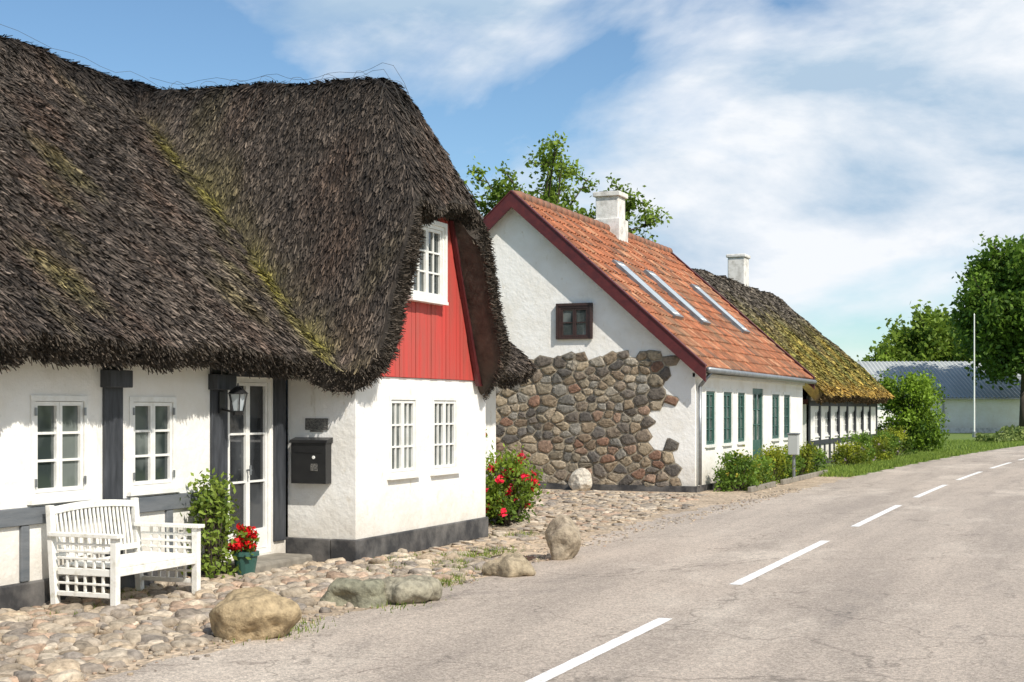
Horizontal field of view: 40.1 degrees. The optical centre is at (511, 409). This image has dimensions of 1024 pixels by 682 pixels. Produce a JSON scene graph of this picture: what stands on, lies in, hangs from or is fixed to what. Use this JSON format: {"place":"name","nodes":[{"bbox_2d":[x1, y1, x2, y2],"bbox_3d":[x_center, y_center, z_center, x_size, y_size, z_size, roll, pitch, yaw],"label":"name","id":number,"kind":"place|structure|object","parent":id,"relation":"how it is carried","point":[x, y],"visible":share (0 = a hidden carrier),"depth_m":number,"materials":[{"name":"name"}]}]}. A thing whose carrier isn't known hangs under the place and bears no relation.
{"place":"outdoors","nodes":[
{"label":"outdoors","id":0,"kind":"place"},
{"bbox_2d":[0,476,855,681],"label":"gravel forecourt","id":1,"kind":"structure","parent":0,"point":[719,497],"depth_m":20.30,"materials":[{"name":"stone"}]},
{"bbox_2d":[45,497,204,605],"bbox_3d":[-3.393,1.255,12.353,0.780,0.890,1.240,0,0,23],"label":"garden bench","id":2,"kind":"object","parent":1,"relation":"on","point":[138,562],"visible":0.98,"depth_m":12.24,"materials":[{"name":"white paint"}]},
{"bbox_2d":[180,468,249,578],"bbox_3d":[-2.943,1.152,13.985,0.685,1.156,0.756,0,0,23],"label":"climbing rose","id":3,"kind":"object","parent":1,"relation":"on","point":[213,507],"visible":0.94,"depth_m":13.90,"materials":[{"name":"green plant"}]},
{"bbox_2d":[233,550,258,575],"bbox_3d":[-2.697,1.559,14.207,0.278,0.242,0.278,0,0,23],"label":"flower pot","id":4,"kind":"object","parent":1,"relation":"on","point":[246,566],"visible":0.76,"depth_m":14.11,"materials":[{"name":"teal ceramic"}]},
{"bbox_2d":[227,523,259,559],"bbox_3d":[-2.718,1.423,14.196,0.393,0.562,0.438,0,0,44],"label":"potted geranium","id":5,"kind":"object","parent":4,"relation":"in","point":[246,538],"visible":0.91,"depth_m":14.14,"materials":[{"name":"red plant"}]},
{"bbox_2d":[209,586,301,641],"bbox_3d":[-1.948,1.597,10.531,0.667,0.486,0.712,0,0,-19],"label":"boulder","id":6,"kind":"object","parent":1,"relation":"on","point":[252,613],"visible":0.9,"depth_m":10.28,"materials":[{"name":"stone"}]},
{"bbox_2d":[7,529,540,644],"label":"weeds","id":7,"kind":"object","parent":1,"relation":"on","point":[486,554],"visible":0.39,"depth_m":14.40,"materials":[{"name":"green plant"}]},
{"bbox_2d":[320,577,388,607],"bbox_3d":[-1.332,1.640,12.286,0.621,0.354,0.564,0,0,23],"label":"boulder","id":8,"kind":"object","parent":1,"relation":"on","point":[358,593],"visible":0.76,"depth_m":12.07,"materials":[{"name":"stone"}]},
{"bbox_2d":[381,574,442,603],"bbox_3d":[-0.969,1.642,12.395,0.649,0.358,0.629,0,0,23],"label":"boulder","id":9,"kind":"object","parent":1,"relation":"on","point":[409,589],"visible":0.67,"depth_m":12.19,"materials":[{"name":"stone"}]},
{"bbox_2d":[63,488,811,681],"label":"pebbles","id":10,"kind":"object","parent":1,"relation":"on","point":[220,642],"visible":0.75,"depth_m":14.80,"materials":[{"name":"stone"}]},
{"bbox_2d":[481,552,535,577],"bbox_3d":[0.021,1.634,14.383,0.505,0.319,0.556,0,0,45],"label":"boulder","id":11,"kind":"object","parent":1,"relation":"on","point":[511,565],"visible":0.78,"depth_m":14.22,"materials":[{"name":"stone"}]},
{"bbox_2d":[490,554,535,560],"bbox_3d":[0.002,1.677,15.813,0.450,0.045,0.300,0,0,23],"label":"drain grate","id":12,"kind":"object","parent":1,"relation":"on","point":[529,558],"visible":0.29,"depth_m":15.77,"materials":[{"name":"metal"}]},
{"bbox_2d":[486,440,548,525],"bbox_3d":[-0.076,1.083,20.528,1.138,1.295,1.482,0,0,23],"label":"rose bush","id":13,"kind":"object","parent":1,"relation":"on","point":[504,503],"visible":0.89,"depth_m":20.27,"materials":[{"name":"green plant"}]},
{"bbox_2d":[545,514,581,559],"bbox_3d":[0.588,1.507,15.890,0.389,0.624,0.466,0,0,-9],"label":"boulder","id":14,"kind":"object","parent":1,"relation":"on","point":[563,538],"visible":0.91,"depth_m":15.72,"materials":[{"name":"stone"}]},
{"bbox_2d":[568,468,591,490],"bbox_3d":[1.462,1.472,29.247,0.517,0.506,0.397,0,0,41],"label":"boulder","id":15,"kind":"object","parent":1,"relation":"on","point":[580,479],"visible":0.95,"depth_m":29.10,"materials":[{"name":"stone"}]},
{"bbox_2d":[712,450,761,491],"bbox_3d":[4.680,1.280,29.225,1.094,0.906,1.095,0,0,-1],"label":"garden shrub","id":16,"kind":"object","parent":1,"relation":"on","point":[729,479],"visible":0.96,"depth_m":29.06,"materials":[{"name":"green plant"}]},
{"bbox_2d":[720,445,773,488],"bbox_3d":[4.917,1.240,29.976,1.120,0.972,1.168,0,0,-37],"label":"garden shrub","id":17,"kind":"object","parent":1,"relation":"on","point":[759,477],"visible":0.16,"depth_m":29.83,"materials":[{"name":"green plant"}]},
{"bbox_2d":[745,450,778,483],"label":"garden shrub","id":18,"kind":"object","parent":1,"relation":"on","point":[764,463],"visible":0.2,"depth_m":30.82,"materials":[{"name":"green plant"}]},
{"bbox_2d":[748,443,794,482],"bbox_3d":[5.921,1.206,32.330,1.100,1.056,1.177,0,0,-4],"label":"garden shrub","id":19,"kind":"object","parent":1,"relation":"on","point":[772,453],"visible":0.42,"depth_m":32.30,"materials":[{"name":"green plant"}]},
{"bbox_2d":[748,470,827,492],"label":"planting bed kerb","id":20,"kind":"structure","parent":1,"relation":"on","point":[751,489],"depth_m":31.66,"materials":[{"name":"stone"}]},
{"bbox_2d":[773,443,810,478],"bbox_3d":[6.571,1.271,33.969,1.024,0.929,1.216,0,0,-44],"label":"garden shrub","id":21,"kind":"object","parent":1,"relation":"on","point":[799,461],"visible":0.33,"depth_m":33.85,"materials":[{"name":"green plant"}]},
{"bbox_2d":[787,433,799,476],"bbox_3d":[6.678,1.130,33.268,0.280,1.140,0.240,0,0,23],"label":"utility cabinet","id":22,"kind":"object","parent":1,"relation":"on","point":[793,444],"visible":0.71,"depth_m":33.19,"materials":[{"name":"metal"}]},
{"bbox_2d":[782,439,824,476],"bbox_3d":[7.112,1.202,35.244,1.180,1.064,1.410,0,0,-12],"label":"garden shrub","id":23,"kind":"object","parent":1,"relation":"on","point":[807,453],"visible":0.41,"depth_m":34.95,"materials":[{"name":"green plant"}]},
{"bbox_2d":[798,447,833,473],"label":"garden shrub","id":24,"kind":"object","parent":1,"relation":"on","point":[818,459],"visible":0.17,"depth_m":36.07,"materials":[{"name":"green plant"}]},
{"bbox_2d":[0,0,1023,361],"label":"sky","id":25,"kind":"structure","parent":0,"point":[858,152],"materials":[{"name":"blue"}]},
{"bbox_2d":[88,446,1023,681],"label":"asphalt road","id":26,"kind":"structure","parent":0,"point":[928,587],"depth_m":11.92,"materials":[{"name":"grey asphalt"}]},
{"bbox_2d":[525,458,1023,681],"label":"road centre line","id":27,"kind":"object","parent":26,"relation":"on","point":[581,659],"visible":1,"depth_m":10.80,"materials":[{"name":"paint"}]},
{"bbox_2d":[286,433,1022,535],"bbox_3d":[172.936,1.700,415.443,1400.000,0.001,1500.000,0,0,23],"label":"grass ground","id":28,"kind":"structure","parent":0,"point":[959,436],"depth_m":69.69,"materials":[{"name":"green plant"}]},
{"bbox_2d":[0,24,539,610],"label":"thatched cottage","id":29,"kind":"structure","parent":28,"relation":"on","point":[288,258],"depth_m":15.54,"materials":[{"name":"brown plant"}]},
{"bbox_2d":[218,383,248,414],"bbox_3d":[-2.854,-0.105,14.403,0.312,0.330,0.213,0,0,23],"label":"wall lantern","id":30,"kind":"object","parent":29,"relation":"attached to","point":[237,393],"depth_m":14.36,"materials":[{"name":"black metal"}]},
{"bbox_2d":[27,221,461,504],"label":"windows","id":31,"kind":"structure","parent":29,"relation":"in","point":[58,430],"depth_m":13.51,"materials":[{"name":"white paint"}]},
{"bbox_2d":[227,377,270,557],"bbox_3d":[-2.825,0.610,15.030,0.132,1.900,0.860,0,0,23],"label":"glazed double door","id":32,"kind":"structure","parent":29,"relation":"in","point":[249,433],"depth_m":15.17,"materials":[{"name":"white paint"}]},
{"bbox_2d":[289,437,332,483],"bbox_3d":[-2.226,0.565,15.522,0.480,0.509,0.147,0,0,23],"label":"mailbox","id":33,"kind":"object","parent":29,"relation":"attached to","point":[310,460],"visible":1,"depth_m":15.46,"materials":[{"name":"black metal"}]},
{"bbox_2d":[305,418,327,431],"bbox_3d":[-2.168,0.175,15.570,0.290,0.150,0.013,0,0,23],"label":"wall plaque","id":34,"kind":"object","parent":29,"relation":"attached to","point":[316,424],"depth_m":15.56,"materials":[{"name":"metal"}]},
{"bbox_2d":[458,131,672,241],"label":"deciduous tree","id":35,"kind":"object","parent":28,"relation":"on","point":[551,190],"visible":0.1,"depth_m":41.92,"materials":[{"name":"green plant"}]},
{"bbox_2d":[488,208,804,492],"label":"walls","id":36,"kind":"structure","parent":28,"relation":"on","point":[539,275],"depth_m":29.82,"materials":[{"name":"white paint"}]},
{"bbox_2d":[496,350,682,486],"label":"fieldstones","id":37,"kind":"object","parent":36,"relation":"attached to","point":[559,390],"visible":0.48,"depth_m":29.42,"materials":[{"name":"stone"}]},
{"bbox_2d":[483,190,814,389],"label":"bargeboards","id":38,"kind":"object","parent":36,"relation":"attached to","point":[625,300],"visible":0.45,"depth_m":29.25,"materials":[{"name":"brown paint"}]},
{"bbox_2d":[523,199,812,378],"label":"clay pantile roof","id":39,"kind":"structure","parent":36,"relation":"on","point":[721,341],"depth_m":33.32,"materials":[{"name":"tile"}]},
{"bbox_2d":[513,190,672,253],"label":"ridge tiles","id":40,"kind":"object","parent":39,"relation":"on","point":[543,203],"visible":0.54,"depth_m":33.58,"materials":[{"name":"orange tile"}]},
{"bbox_2d":[593,190,627,242],"bbox_3d":[2.526,-4.685,35.993,0.720,1.770,0.720,0,0,23],"label":"chimney","id":41,"kind":"object","parent":39,"relation":"on","point":[610,208],"visible":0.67,"depth_m":35.71,"materials":[{"name":"white paint"}]},
{"bbox_2d":[612,259,749,334],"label":"skylights","id":42,"kind":"object","parent":39,"relation":"on","point":[657,297],"visible":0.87,"depth_m":33.32,"materials":[{"name":"glass"}]},
{"bbox_2d":[556,303,790,459],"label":"windows and door","id":43,"kind":"structure","parent":36,"relation":"attached to","point":[574,320],"depth_m":31.09,"materials":[{"name":"green paint"}]},
{"bbox_2d":[698,367,816,484],"bbox_3d":[6.112,0.345,33.823,0.329,2.409,11.650,0,0,23],"label":"gutter and downpipe","id":44,"kind":"object","parent":36,"relation":"attached to","point":[710,371],"visible":0.96,"depth_m":28.85,"materials":[{"name":"metal"}]},
{"bbox_2d":[803,389,875,457],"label":"walls","id":45,"kind":"structure","parent":28,"relation":"on","point":[858,408],"depth_m":45.43,"materials":[{"name":"white paint"}]},
{"bbox_2d":[803,383,870,401],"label":"thatch roof body","id":46,"kind":"structure","parent":45,"relation":"on","point":[817,393],"depth_m":40.77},
{"bbox_2d":[726,253,750,285],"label":"chimney","id":47,"kind":"object","parent":46,"relation":"on","point":[738,267],"visible":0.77,"depth_m":48.96,"materials":[{"name":"white paint"}]},
{"bbox_2d":[691,268,895,399],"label":"thatch roof reeds","id":48,"kind":"object","parent":46,"relation":"on","point":[832,367],"visible":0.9,"depth_m":46.78,"materials":[{"name":"brown wicker"}]},
{"bbox_2d":[816,393,889,405],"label":"thatch roof cut ends","id":49,"kind":"object","parent":46,"relation":"attached to","point":[843,399],"visible":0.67,"depth_m":46.30,"materials":[{"name":"brown wicker"}]},
{"bbox_2d":[815,409,869,437],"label":"windows","id":50,"kind":"structure","parent":45,"relation":"attached to","point":[826,425],"depth_m":45.98,"materials":[{"name":"white paint"}]},
{"bbox_2d":[803,396,876,465],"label":"timber frame","id":51,"kind":"object","parent":28,"relation":"on","point":[809,403],"visible":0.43,"depth_m":44.92,"materials":[{"name":"black paint"}]},
{"bbox_2d":[829,440,871,465],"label":"garden shrub","id":52,"kind":"object","parent":28,"relation":"on","point":[843,454],"visible":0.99,"depth_m":41.47,"materials":[{"name":"green plant"}]},
{"bbox_2d":[831,430,875,461],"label":"garden shrub","id":53,"kind":"object","parent":28,"relation":"on","point":[865,436],"visible":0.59,"depth_m":43.02,"materials":[{"name":"green plant"}]},
{"bbox_2d":[855,434,896,460],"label":"garden shrub","id":54,"kind":"object","parent":28,"relation":"on","point":[883,447],"visible":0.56,"depth_m":44.97,"materials":[{"name":"green plant"}]},
{"bbox_2d":[868,427,902,458],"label":"garden shrub","id":55,"kind":"object","parent":28,"relation":"on","point":[892,442],"visible":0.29,"depth_m":47.44,"materials":[{"name":"green plant"}]},
{"bbox_2d":[857,337,928,361],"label":"oak tree","id":56,"kind":"object","parent":28,"relation":"on","point":[882,349],"visible":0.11,"depth_m":125.68,"materials":[{"name":"green plant"}]},
{"bbox_2d":[873,425,916,455],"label":"garden shrub","id":57,"kind":"object","parent":28,"relation":"on","point":[901,437],"visible":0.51,"depth_m":49.99,"materials":[{"name":"green plant"}]},
{"bbox_2d":[798,438,1023,476],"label":"grass verge","id":58,"kind":"object","parent":28,"relation":"on","point":[845,470],"depth_m":47.57,"materials":[{"name":"green plant"}]},
{"bbox_2d":[865,299,961,361],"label":"oak tree","id":59,"kind":"object","parent":28,"relation":"on","point":[927,333],"visible":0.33,"depth_m":126.07,"materials":[{"name":"green plant"}]},
{"bbox_2d":[872,367,956,451],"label":"shrub","id":60,"kind":"object","parent":28,"relation":"on","point":[919,416],"visible":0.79,"depth_m":55.73,"materials":[{"name":"green plant"}]},
{"bbox_2d":[856,361,1020,432],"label":"white barn","id":61,"kind":"structure","parent":28,"relation":"on","point":[997,409],"depth_m":101.00,"materials":[{"name":"metal"}]},
{"bbox_2d":[946,327,975,361],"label":"oak tree","id":62,"kind":"object","parent":28,"relation":"on","point":[960,356],"visible":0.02,"depth_m":121.33,"materials":[{"name":"green plant"}]},
{"bbox_2d":[972,313,975,436],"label":"flagpole","id":63,"kind":"object","parent":28,"relation":"on","point":[974,435],"visible":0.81,"depth_m":84.96,"materials":[{"name":"white metal"}]},
{"bbox_2d":[943,231,1023,429],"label":"oak tree","id":64,"kind":"object","parent":28,"relation":"on","point":[992,298],"visible":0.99,"depth_m":96.55,"materials":[{"name":"green plant"}]},
{"bbox_2d":[973,424,1023,442],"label":"flower border","id":65,"kind":"object","parent":28,"relation":"on","point":[1012,432],"visible":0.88,"depth_m":72.84,"materials":[{"name":"green plant"}]}
]}

